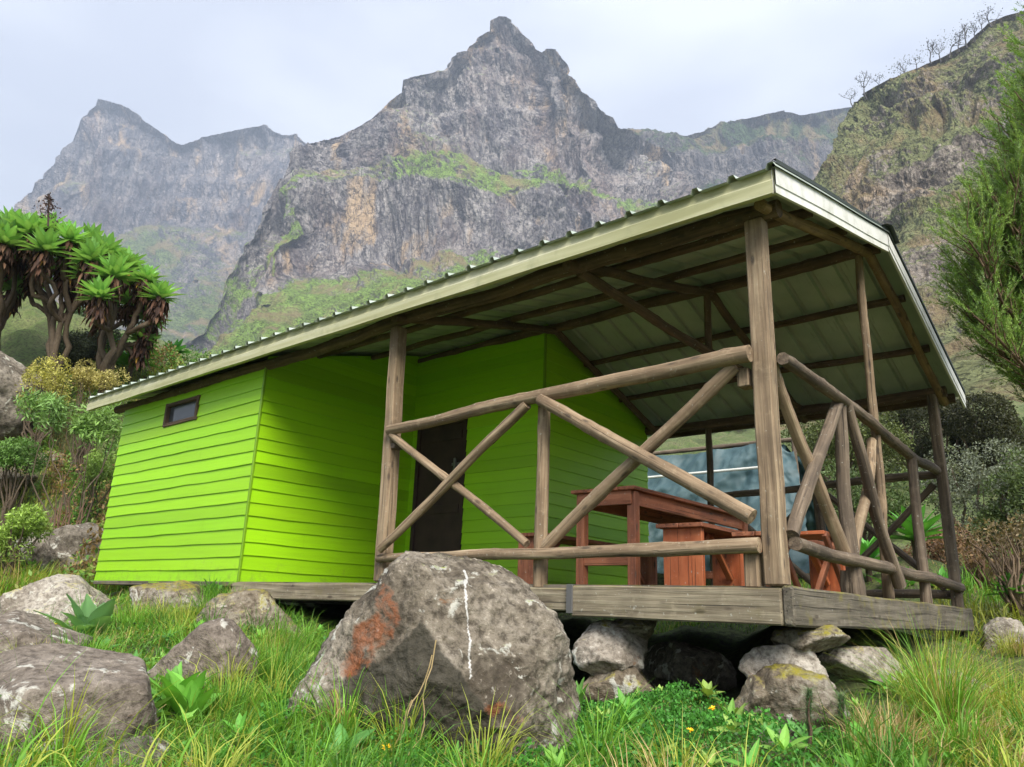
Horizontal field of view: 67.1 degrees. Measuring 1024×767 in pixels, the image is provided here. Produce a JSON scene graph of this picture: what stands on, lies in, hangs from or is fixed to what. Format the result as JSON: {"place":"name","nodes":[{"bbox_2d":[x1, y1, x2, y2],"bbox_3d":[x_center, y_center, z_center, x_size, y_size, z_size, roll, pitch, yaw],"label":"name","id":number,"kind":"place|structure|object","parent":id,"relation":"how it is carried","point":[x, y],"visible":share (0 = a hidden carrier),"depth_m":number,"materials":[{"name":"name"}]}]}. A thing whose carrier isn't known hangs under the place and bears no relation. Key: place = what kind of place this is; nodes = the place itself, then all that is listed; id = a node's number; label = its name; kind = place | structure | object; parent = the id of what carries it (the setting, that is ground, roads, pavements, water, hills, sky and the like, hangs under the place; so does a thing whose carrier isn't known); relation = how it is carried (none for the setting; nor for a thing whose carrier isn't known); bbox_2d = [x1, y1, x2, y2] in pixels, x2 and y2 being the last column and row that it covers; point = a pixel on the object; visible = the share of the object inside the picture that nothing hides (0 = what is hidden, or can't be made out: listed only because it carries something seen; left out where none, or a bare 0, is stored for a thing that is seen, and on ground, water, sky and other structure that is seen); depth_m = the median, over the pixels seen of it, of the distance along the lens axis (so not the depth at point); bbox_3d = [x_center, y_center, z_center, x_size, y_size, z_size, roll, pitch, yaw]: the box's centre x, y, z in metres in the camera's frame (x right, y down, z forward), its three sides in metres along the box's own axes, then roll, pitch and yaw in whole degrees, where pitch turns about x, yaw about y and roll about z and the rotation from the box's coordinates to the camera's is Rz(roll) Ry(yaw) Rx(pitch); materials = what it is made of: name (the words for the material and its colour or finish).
{"place":"outdoors","nodes":[
{"label":"outdoors","id":0,"kind":"place"},
{"bbox_2d":[13,99,305,345],"bbox_3d":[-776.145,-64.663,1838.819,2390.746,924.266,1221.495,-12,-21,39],"label":"mountain","id":1,"kind":"structure","parent":0,"point":[187,217],"depth_m":1570.01,"materials":[{"name":"stone"}]},
{"bbox_2d":[184,16,754,433],"bbox_3d":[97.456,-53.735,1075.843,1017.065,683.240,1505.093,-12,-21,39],"label":"mountain","id":2,"kind":"structure","parent":0,"point":[503,137],"depth_m":793.67,"materials":[{"name":"stone"}]},
{"bbox_2d":[0,291,1023,766],"bbox_3d":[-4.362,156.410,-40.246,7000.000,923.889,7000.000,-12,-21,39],"label":"ground","id":3,"kind":"structure","parent":0,"point":[24,337],"depth_m":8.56,"materials":[{"name":"green plant"}]},
{"bbox_2d":[0,466,37,499],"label":"boulder","id":4,"kind":"object","parent":3,"relation":"on","point":[34,477],"visible":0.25,"depth_m":13.95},
{"bbox_2d":[0,205,40,350],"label":"giant groundsel","id":5,"kind":"object","parent":3,"relation":"on","point":[11,276],"visible":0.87,"depth_m":16.45,"materials":[{"name":"green plant"}]},
{"bbox_2d":[0,351,47,441],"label":"boulder","id":6,"kind":"object","parent":3,"relation":"on","point":[11,373],"visible":0.56,"depth_m":14.80,"materials":[{"name":"stone"}]},
{"bbox_2d":[0,563,49,594],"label":"grass tussock","id":7,"kind":"object","parent":3,"relation":"on","point":[4,589],"depth_m":9.23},
{"bbox_2d":[0,436,50,540],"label":"bush","id":8,"kind":"object","parent":3,"relation":"on","point":[13,451],"visible":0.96,"depth_m":13.29,"materials":[{"name":"green plant"}]},
{"bbox_2d":[0,502,56,583],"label":"bush","id":9,"kind":"object","parent":3,"relation":"on","point":[24,523],"visible":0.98,"depth_m":9.99,"materials":[{"name":"green plant"}]},
{"bbox_2d":[0,554,78,588],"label":"grass tussock","id":10,"kind":"object","parent":3,"relation":"on","point":[41,575],"depth_m":9.71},
{"bbox_2d":[14,352,73,455],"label":"bush","id":11,"kind":"object","parent":3,"relation":"on","point":[48,384],"visible":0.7,"depth_m":14.72,"materials":[{"name":"yellow plant"}]},
{"bbox_2d":[0,610,92,652],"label":"boulder","id":12,"kind":"object","parent":3,"relation":"on","point":[25,628],"visible":0.42,"depth_m":4.18,"materials":[{"name":"stone"}]},
{"bbox_2d":[12,385,81,527],"bbox_3d":[-7.794,1.454,12.742,1.385,2.845,1.078,6,-17,-14],"label":"bush","id":13,"kind":"object","parent":3,"relation":"on","point":[51,411],"visible":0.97,"depth_m":12.91,"materials":[{"name":"green plant"}]},
{"bbox_2d":[22,451,74,477],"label":"boulder","id":14,"kind":"object","parent":3,"relation":"on","point":[53,459],"visible":0.06,"depth_m":14.73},
{"bbox_2d":[2,211,106,424],"bbox_3d":[-9.930,-1.368,16.268,2.919,5.026,2.446,-12,-21,39],"label":"giant groundsel","id":15,"kind":"object","parent":3,"relation":"on","point":[44,268],"visible":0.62,"depth_m":16.21,"materials":[{"name":"green plant"}]},
{"bbox_2d":[33,192,60,227],"bbox_3d":[-9.417,-3.499,15.671,0.556,0.686,0.548,12,-19,-30],"label":"flowering spike","id":16,"kind":"object","parent":15,"relation":"attached to","point":[49,201],"visible":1,"depth_m":15.58,"materials":[{"name":"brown plant"}]},
{"bbox_2d":[13,522,103,574],"bbox_3d":[-6.593,2.509,11.397,1.648,0.949,1.146,-12,-21,39],"label":"boulder","id":17,"kind":"object","parent":3,"relation":"on","point":[64,543],"visible":0.36,"depth_m":10.94,"materials":[{"name":"stone"}]},
{"bbox_2d":[0,574,118,626],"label":"boulder","id":18,"kind":"object","parent":3,"relation":"on","point":[43,595],"visible":0.38,"depth_m":6.05,"materials":[{"name":"stone"}]},
{"bbox_2d":[33,593,114,635],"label":"agave","id":19,"kind":"object","parent":3,"relation":"on","point":[88,611],"visible":0.69,"depth_m":4.96,"materials":[{"name":"green plant"}]},
{"bbox_2d":[51,459,106,528],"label":"bare shrub","id":20,"kind":"object","parent":3,"relation":"on","point":[68,513],"visible":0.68,"depth_m":11.74,"materials":[{"name":"brown plant"}]},
{"bbox_2d":[0,643,159,764],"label":"boulder","id":21,"kind":"object","parent":3,"relation":"on","point":[125,676],"visible":0.72,"depth_m":2.56,"materials":[{"name":"stone"}]},
{"bbox_2d":[41,328,122,374],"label":"bush","id":22,"kind":"object","parent":3,"relation":"on","point":[79,350],"visible":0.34,"depth_m":17.23,"materials":[{"name":"green plant"}]},
{"bbox_2d":[75,307,91,318],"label":"bush","id":23,"kind":"object","parent":3,"relation":"on","point":[81,313],"depth_m":23.61,"materials":[{"name":"green plant"}]},
{"bbox_2d":[61,402,123,524],"bbox_3d":[-6.707,1.534,12.211,1.006,2.795,0.969,-12,-21,39],"label":"bush","id":24,"kind":"object","parent":3,"relation":"on","point":[86,426],"visible":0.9,"depth_m":12.33,"materials":[{"name":"green plant"}]},
{"bbox_2d":[72,448,116,521],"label":"bush","id":25,"kind":"object","parent":3,"relation":"on","point":[94,467],"visible":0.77,"depth_m":13.28,"materials":[{"name":"green plant"}]},
{"bbox_2d":[69,358,131,482],"bbox_3d":[-8.345,0.764,15.291,1.169,2.593,0.875,-4,-17,19],"label":"bush","id":26,"kind":"object","parent":3,"relation":"on","point":[84,374],"visible":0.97,"depth_m":15.31,"materials":[{"name":"yellow plant"}]},
{"bbox_2d":[69,735,169,766],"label":"boulder","id":27,"kind":"object","parent":3,"relation":"on","point":[135,745],"visible":0.43,"depth_m":2.41,"materials":[{"name":"stone"}]},
{"bbox_2d":[64,231,185,457],"bbox_3d":[-8.338,-0.781,15.844,2.805,5.141,2.352,-12,-21,39],"label":"giant groundsel","id":28,"kind":"object","parent":3,"relation":"on","point":[111,274],"visible":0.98,"depth_m":15.83,"materials":[{"name":"green plant"}]},
{"bbox_2d":[65,596,193,623],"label":"grass tussock","id":29,"kind":"object","parent":3,"relation":"on","point":[135,604],"depth_m":5.94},
{"bbox_2d":[15,647,251,766],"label":"grass","id":30,"kind":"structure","parent":3,"relation":"on","point":[39,761],"depth_m":1.78,"materials":[{"name":"plant"}]},
{"bbox_2d":[116,341,160,383],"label":"rosette plant","id":31,"kind":"object","parent":3,"relation":"on","point":[124,356],"visible":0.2,"depth_m":16.90,"materials":[{"name":"green plant"}]},
{"bbox_2d":[129,580,206,614],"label":"boulder","id":32,"kind":"object","parent":3,"relation":"on","point":[167,590],"visible":0.34,"depth_m":6.46,"materials":[{"name":"stone"}]},
{"bbox_2d":[147,598,204,622],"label":"grass tussock","id":33,"kind":"object","parent":3,"relation":"on","point":[179,612],"depth_m":5.83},
{"bbox_2d":[163,339,192,367],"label":"rosette plant","id":34,"kind":"object","parent":3,"relation":"on","point":[177,344],"visible":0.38,"depth_m":18.93,"materials":[{"name":"green plant"}]},
{"bbox_2d":[151,661,218,716],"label":"dock plant","id":35,"kind":"object","parent":3,"relation":"on","point":[178,670],"visible":0.23,"depth_m":3.10,"materials":[{"name":"green plant"}]},
{"bbox_2d":[149,669,221,723],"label":"dock plant","id":36,"kind":"object","parent":3,"relation":"on","point":[190,689],"visible":0.67,"depth_m":2.99,"materials":[{"name":"green plant"}]},
{"bbox_2d":[147,618,259,688],"bbox_3d":[-1.514,1.431,3.729,0.529,0.574,0.479,-12,-21,39],"label":"boulder","id":37,"kind":"object","parent":3,"relation":"on","point":[223,633],"visible":0.45,"depth_m":3.64,"materials":[{"name":"stone"}]},
{"bbox_2d":[204,579,221,589],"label":"dock plant","id":38,"kind":"object","parent":3,"relation":"on","point":[214,584],"visible":0.23,"depth_m":6.91,"materials":[{"name":"green plant"}]},
{"bbox_2d":[155,663,298,722],"bbox_3d":[-1.178,1.261,3.180,0.855,0.227,0.765,-12,-21,39],"label":"grass tussock","id":39,"kind":"object","parent":3,"relation":"on","point":[235,700],"depth_m":3.17,"materials":[{"name":"plant"}]},
{"bbox_2d":[195,589,303,636],"bbox_3d":[-1.844,1.798,5.582,0.831,0.606,0.477,0,-17,8],"label":"boulder","id":40,"kind":"object","parent":3,"relation":"on","point":[262,599],"visible":0.32,"depth_m":5.53,"materials":[{"name":"stone"}]},
{"bbox_2d":[207,630,319,692],"bbox_3d":[-1.209,1.369,3.845,0.941,0.296,0.890,10,-18,-25],"label":"grass tussock","id":41,"kind":"object","parent":3,"relation":"on","point":[277,664],"depth_m":3.82,"materials":[{"name":"plant"}]},
{"bbox_2d":[210,617,320,658],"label":"grass tussock","id":42,"kind":"object","parent":3,"relation":"on","point":[262,639],"depth_m":4.80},
{"bbox_2d":[284,551,580,766],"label":"boulder","id":43,"kind":"object","parent":3,"relation":"on","point":[488,627],"visible":0.73,"depth_m":2.79,"materials":[{"name":"stone"}]},
{"bbox_2d":[0,334,1023,766],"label":"ground cover","id":44,"kind":"object","parent":3,"relation":"on","point":[732,720],"visible":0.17,"depth_m":3.06,"materials":[{"name":"green plant"}]},
{"bbox_2d":[395,640,436,744],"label":"dry stalks","id":45,"kind":"object","parent":44,"relation":"on","point":[411,701],"visible":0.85,"depth_m":2.55,"materials":[{"name":"beige plant"}]},
{"bbox_2d":[86,158,974,636],"bbox_3d":[-0.482,0.916,8.193,8.720,3.001,4.570,-12,-21,39],"label":"cabin","id":46,"kind":"object","parent":3,"relation":"on","point":[492,410],"visible":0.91,"depth_m":7.09,"materials":[{"name":"paint"}]},
{"bbox_2d":[162,395,200,427],"bbox_3d":[-3.601,0.310,8.440,0.730,0.270,0.062,-12,-21,39],"label":"window","id":47,"kind":"structure","parent":46,"relation":"in","point":[185,410],"depth_m":8.46,"materials":[{"name":"brown glass"}]},
{"bbox_2d":[409,418,467,551],"bbox_3d":[-0.805,1.298,8.334,0.770,1.820,0.090,-12,-21,39],"label":"door","id":48,"kind":"structure","parent":46,"relation":"in","point":[439,529],"depth_m":8.38,"materials":[{"name":"brown wood"}]},
{"bbox_2d":[517,532,656,584],"bbox_3d":[0.724,1.641,6.864,0.320,0.440,1.900,-12,-21,39],"label":"bench","id":49,"kind":"object","parent":46,"relation":"on","point":[648,570],"visible":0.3,"depth_m":6.66,"materials":[{"name":"wood"}]},
{"bbox_2d":[571,485,747,584],"bbox_3d":[1.343,1.403,6.530,0.578,0.752,2.100,-12,-21,39],"label":"table","id":50,"kind":"object","parent":46,"relation":"on","point":[634,504],"visible":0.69,"depth_m":5.97,"materials":[{"name":"wood"}]},
{"bbox_2d":[656,522,742,585],"bbox_3d":[1.442,1.301,5.652,0.360,0.460,0.900,-12,-21,39],"label":"bench","id":51,"kind":"object","parent":46,"relation":"on","point":[684,570],"visible":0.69,"depth_m":5.41,"materials":[{"name":"wood"}]},
{"bbox_2d":[731,531,845,591],"bbox_3d":[2.085,1.355,5.649,0.330,0.400,1.450,-12,-21,39],"label":"bench","id":52,"kind":"object","parent":46,"relation":"on","point":[831,581],"visible":0.19,"depth_m":6.03,"materials":[{"name":"wood"}]},
{"bbox_2d":[787,530,840,589],"bbox_3d":[1.905,1.172,4.996,0.370,0.400,0.469,-12,-21,39],"label":"chair","id":53,"kind":"object","parent":46,"relation":"on","point":[825,536],"visible":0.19,"depth_m":4.90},
{"bbox_2d":[575,678,587,705],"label":"herb","id":54,"kind":"object","parent":3,"relation":"on","point":[579,691],"visible":0.34,"depth_m":4.13,"materials":[{"name":"green plant"}]},
{"bbox_2d":[582,667,653,709],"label":"stone","id":55,"kind":"object","parent":3,"relation":"on","point":[600,686],"visible":0.48,"depth_m":4.22,"materials":[{"name":"stone"}]},
{"bbox_2d":[571,619,647,675],"bbox_3d":[0.579,1.539,4.438,0.374,0.349,0.391,-12,-21,39],"label":"stone","id":56,"kind":"object","parent":55,"relation":"on","point":[605,646],"visible":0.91,"depth_m":4.36,"materials":[{"name":"stone"}]},
{"bbox_2d":[614,618,657,641],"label":"stone","id":57,"kind":"object","parent":56,"relation":"on","point":[641,628],"visible":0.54,"depth_m":4.46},
{"bbox_2d":[654,640,723,687],"bbox_3d":[1.220,1.926,5.303,0.470,0.298,0.346,-29,-35,61],"label":"boulder","id":58,"kind":"object","parent":3,"relation":"on","point":[689,664],"visible":0.94,"depth_m":5.18,"materials":[{"name":"stone"}]},
{"bbox_2d":[641,642,736,698],"bbox_3d":[1.227,2.217,5.852,0.925,0.502,0.595,-3,-17,16],"label":"boulder","id":59,"kind":"object","parent":3,"relation":"on","point":[654,657],"visible":0.21,"depth_m":5.68,"materials":[{"name":"stone"}]},
{"bbox_2d":[647,436,845,582],"bbox_3d":[2.497,2.068,10.611,3.770,2.453,1.944,-12,-21,39],"label":"tarpaulin shelter","id":60,"kind":"object","parent":3,"relation":"on","point":[735,466],"visible":0.17,"depth_m":10.14,"materials":[{"name":"plastic"}]},
{"bbox_2d":[734,675,768,717],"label":"stone","id":61,"kind":"object","parent":3,"relation":"on","point":[754,693],"visible":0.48,"depth_m":3.71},
{"bbox_2d":[755,663,850,737],"bbox_3d":[1.380,1.577,3.785,0.504,0.387,0.432,-3,-17,18],"label":"stone","id":62,"kind":"object","parent":3,"relation":"on","point":[783,682],"visible":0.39,"depth_m":3.63,"materials":[{"name":"stone"}]},
{"bbox_2d":[738,644,835,689],"bbox_3d":[1.388,1.469,3.950,0.463,0.283,0.318,2,-16,0],"label":"stone","id":63,"kind":"object","parent":62,"relation":"on","point":[754,660],"visible":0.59,"depth_m":3.90,"materials":[{"name":"stone"}]},
{"bbox_2d":[770,624,850,652],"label":"stone","id":64,"kind":"object","parent":63,"relation":"on","point":[827,636],"visible":0.83,"depth_m":3.89,"materials":[{"name":"stone"}]},
{"bbox_2d":[798,684,821,758],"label":"seedling","id":65,"kind":"object","parent":3,"relation":"on","point":[808,704],"visible":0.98,"depth_m":2.75,"materials":[{"name":"green plant"}]},
{"bbox_2d":[827,688,856,750],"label":"seedling","id":66,"kind":"object","parent":3,"relation":"on","point":[841,699],"visible":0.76,"depth_m":2.75,"materials":[{"name":"green plant"}]},
{"bbox_2d":[780,411,916,489],"bbox_3d":[8.693,1.749,20.056,3.517,2.547,2.959,-12,-21,39],"label":"bush","id":67,"kind":"object","parent":3,"relation":"on","point":[888,451],"visible":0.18,"depth_m":19.45,"materials":[{"name":"green plant"}]},
{"bbox_2d":[817,645,901,683],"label":"boulder","id":68,"kind":"object","parent":3,"relation":"on","point":[832,657],"visible":0.67,"depth_m":4.45,"materials":[{"name":"stone"}]},
{"bbox_2d":[813,704,908,733],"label":"grass tussock","id":69,"kind":"object","parent":3,"relation":"on","point":[857,721],"depth_m":3.66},
{"bbox_2d":[797,695,951,753],"bbox_3d":[1.502,1.344,3.021,0.682,0.251,0.710,-12,-21,39],"label":"grass tussock","id":70,"kind":"object","parent":3,"relation":"on","point":[914,725],"depth_m":3.00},
{"bbox_2d":[820,459,938,541],"bbox_3d":[6.374,2.172,13.885,2.699,1.778,1.589,-12,-21,39],"label":"bush","id":71,"kind":"object","parent":3,"relation":"on","point":[894,504],"visible":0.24,"depth_m":13.55,"materials":[{"name":"green plant"}]},
{"bbox_2d":[860,536,901,581],"bbox_3d":[4.263,2.075,9.204,0.818,0.565,0.757,-12,-21,39],"label":"lobelia","id":72,"kind":"object","parent":3,"relation":"on","point":[867,544],"visible":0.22,"depth_m":9.13,"materials":[{"name":"green plant"}]},
{"bbox_2d":[865,566,914,587],"bbox_3d":[4.330,2.286,8.595,0.657,0.530,0.644,-1,-17,9],"label":"lobelia","id":73,"kind":"object","parent":3,"relation":"on","point":[910,583],"visible":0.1,"depth_m":8.51,"materials":[{"name":"green plant"}]},
{"bbox_2d":[797,601,1023,744],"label":"grass tussock","id":74,"kind":"object","parent":3,"relation":"on","point":[952,696],"depth_m":3.24,"materials":[{"name":"plant"}]},
{"bbox_2d":[861,407,960,472],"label":"bush","id":75,"kind":"object","parent":3,"relation":"on","point":[920,447],"visible":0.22,"depth_m":21.51,"materials":[{"name":"green plant"}]},
{"bbox_2d":[887,504,956,560],"bbox_3d":[4.963,1.876,9.539,1.004,0.720,0.929,-12,-21,39],"label":"lobelia","id":76,"kind":"object","parent":3,"relation":"on","point":[907,531],"visible":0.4,"depth_m":9.43,"materials":[{"name":"green plant"}]},
{"bbox_2d":[899,525,988,565],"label":"bush","id":77,"kind":"object","parent":3,"relation":"on","point":[939,555],"visible":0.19,"depth_m":10.65,"materials":[{"name":"brown plant"}]},
{"bbox_2d":[930,566,975,589],"bbox_3d":[4.824,2.304,8.644,0.692,0.523,0.560,-12,-21,39],"label":"lobelia","id":78,"kind":"object","parent":3,"relation":"on","point":[943,573],"visible":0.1,"depth_m":8.66,"materials":[{"name":"green plant"}]},
{"bbox_2d":[903,655,1023,730],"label":"grass tussock","id":79,"kind":"object","parent":3,"relation":"on","point":[1013,696],"depth_m":3.37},
{"bbox_2d":[905,390,1023,491],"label":"bush","id":80,"kind":"object","parent":3,"relation":"on","point":[960,423],"visible":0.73,"depth_m":19.22,"materials":[{"name":"green plant"}]},
{"bbox_2d":[907,437,1023,554],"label":"bush","id":81,"kind":"object","parent":3,"relation":"on","point":[963,500],"visible":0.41,"depth_m":13.02,"materials":[{"name":"green plant"}]},
{"bbox_2d":[912,650,1023,697],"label":"grass tussock","id":82,"kind":"object","parent":3,"relation":"on","point":[987,676],"depth_m":4.39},
{"bbox_2d":[923,1,1023,401],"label":"tree heath","id":83,"kind":"object","parent":3,"relation":"on","point":[990,308],"visible":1,"depth_m":5.42,"materials":[{"name":"green plant"}]},
{"bbox_2d":[928,417,1023,459],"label":"bush","id":84,"kind":"object","parent":3,"relation":"on","point":[1022,421],"visible":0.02,"depth_m":26.70,"materials":[{"name":"green plant"}]},
{"bbox_2d":[942,534,1023,592],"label":"bare shrub","id":85,"kind":"object","parent":3,"relation":"on","point":[973,561],"visible":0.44,"depth_m":8.89,"materials":[{"name":"brown plant"}]},
{"bbox_2d":[954,508,1023,616],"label":"bush","id":86,"kind":"object","parent":3,"relation":"on","point":[1016,572],"visible":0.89,"depth_m":7.51,"materials":[{"name":"brown plant"}]},
{"bbox_2d":[965,447,1023,571],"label":"bush","id":87,"kind":"object","parent":3,"relation":"on","point":[1016,488],"visible":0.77,"depth_m":9.08,"materials":[{"name":"green plant"}]},
{"bbox_2d":[980,617,1023,653],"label":"boulder","id":88,"kind":"object","parent":3,"relation":"on","point":[1000,622],"visible":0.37,"depth_m":6.13,"materials":[{"name":"stone"}]},
{"bbox_2d":[985,572,1023,616],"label":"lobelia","id":89,"kind":"object","parent":3,"relation":"on","point":[1008,575],"visible":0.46,"depth_m":7.48,"materials":[{"name":"green plant"}]},
{"bbox_2d":[0,0,1023,213],"label":"sky","id":90,"kind":"structure","parent":0,"point":[313,70],"materials":[{"name":"white"}]},
{"bbox_2d":[619,107,851,189],"bbox_3d":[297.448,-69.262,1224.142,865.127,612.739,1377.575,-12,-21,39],"label":"mountain","id":91,"kind":"structure","parent":0,"point":[720,152],"depth_m":1068.65,"materials":[{"name":"stone"}]},
{"bbox_2d":[780,11,1023,429],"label":"hill","id":92,"kind":"structure","parent":0,"point":[903,142],"depth_m":230.54,"materials":[{"name":"stone"}]},
{"bbox_2d":[843,88,857,106],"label":"bare tree","id":93,"kind":"object","parent":92,"relation":"on","point":[851,96],"visible":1,"depth_m":297.52,"materials":[{"name":"grey plant"}]},
{"bbox_2d":[851,71,871,99],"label":"bare tree","id":94,"kind":"object","parent":92,"relation":"on","point":[860,81],"visible":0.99,"depth_m":296.59,"materials":[{"name":"grey plant"}]},
{"bbox_2d":[897,55,915,72],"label":"bare tree","id":95,"kind":"object","parent":92,"relation":"on","point":[898,63],"visible":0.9,"depth_m":287.44,"materials":[{"name":"grey plant"}]},
{"bbox_2d":[905,49,927,69],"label":"bare tree","id":96,"kind":"object","parent":92,"relation":"on","point":[915,60],"visible":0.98,"depth_m":284.09,"materials":[{"name":"grey plant"}]},
{"bbox_2d":[916,37,938,63],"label":"bare tree","id":97,"kind":"object","parent":92,"relation":"on","point":[929,50],"visible":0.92,"depth_m":279.23,"materials":[{"name":"grey plant"}]},
{"bbox_2d":[930,35,944,61],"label":"bare tree","id":98,"kind":"object","parent":92,"relation":"on","point":[938,49],"visible":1,"depth_m":277.68,"materials":[{"name":"grey plant"}]},
{"bbox_2d":[936,29,966,57],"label":"bare tree","id":99,"kind":"object","parent":92,"relation":"on","point":[953,44],"visible":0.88,"depth_m":275.02,"materials":[{"name":"grey plant"}]},
{"bbox_2d":[949,30,963,51],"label":"bare tree","id":100,"kind":"object","parent":92,"relation":"on","point":[959,35],"visible":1,"depth_m":273.26,"materials":[{"name":"grey plant"}]},
{"bbox_2d":[950,19,973,48],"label":"bare tree","id":101,"kind":"object","parent":92,"relation":"on","point":[964,28],"visible":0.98,"depth_m":271.28,"materials":[{"name":"grey plant"}]},
{"bbox_2d":[968,23,980,41],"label":"bare tree","id":102,"kind":"object","parent":92,"relation":"on","point":[972,27],"visible":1,"depth_m":269.29,"materials":[{"name":"grey plant"}]},
{"bbox_2d":[973,10,991,32],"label":"bare tree","id":103,"kind":"object","parent":92,"relation":"on","point":[982,21],"visible":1,"depth_m":267.96,"materials":[{"name":"grey plant"}]},
{"bbox_2d":[979,2,1003,27],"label":"bare tree","id":104,"kind":"object","parent":92,"relation":"on","point":[992,13],"visible":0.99,"depth_m":266.94,"materials":[{"name":"grey plant"}]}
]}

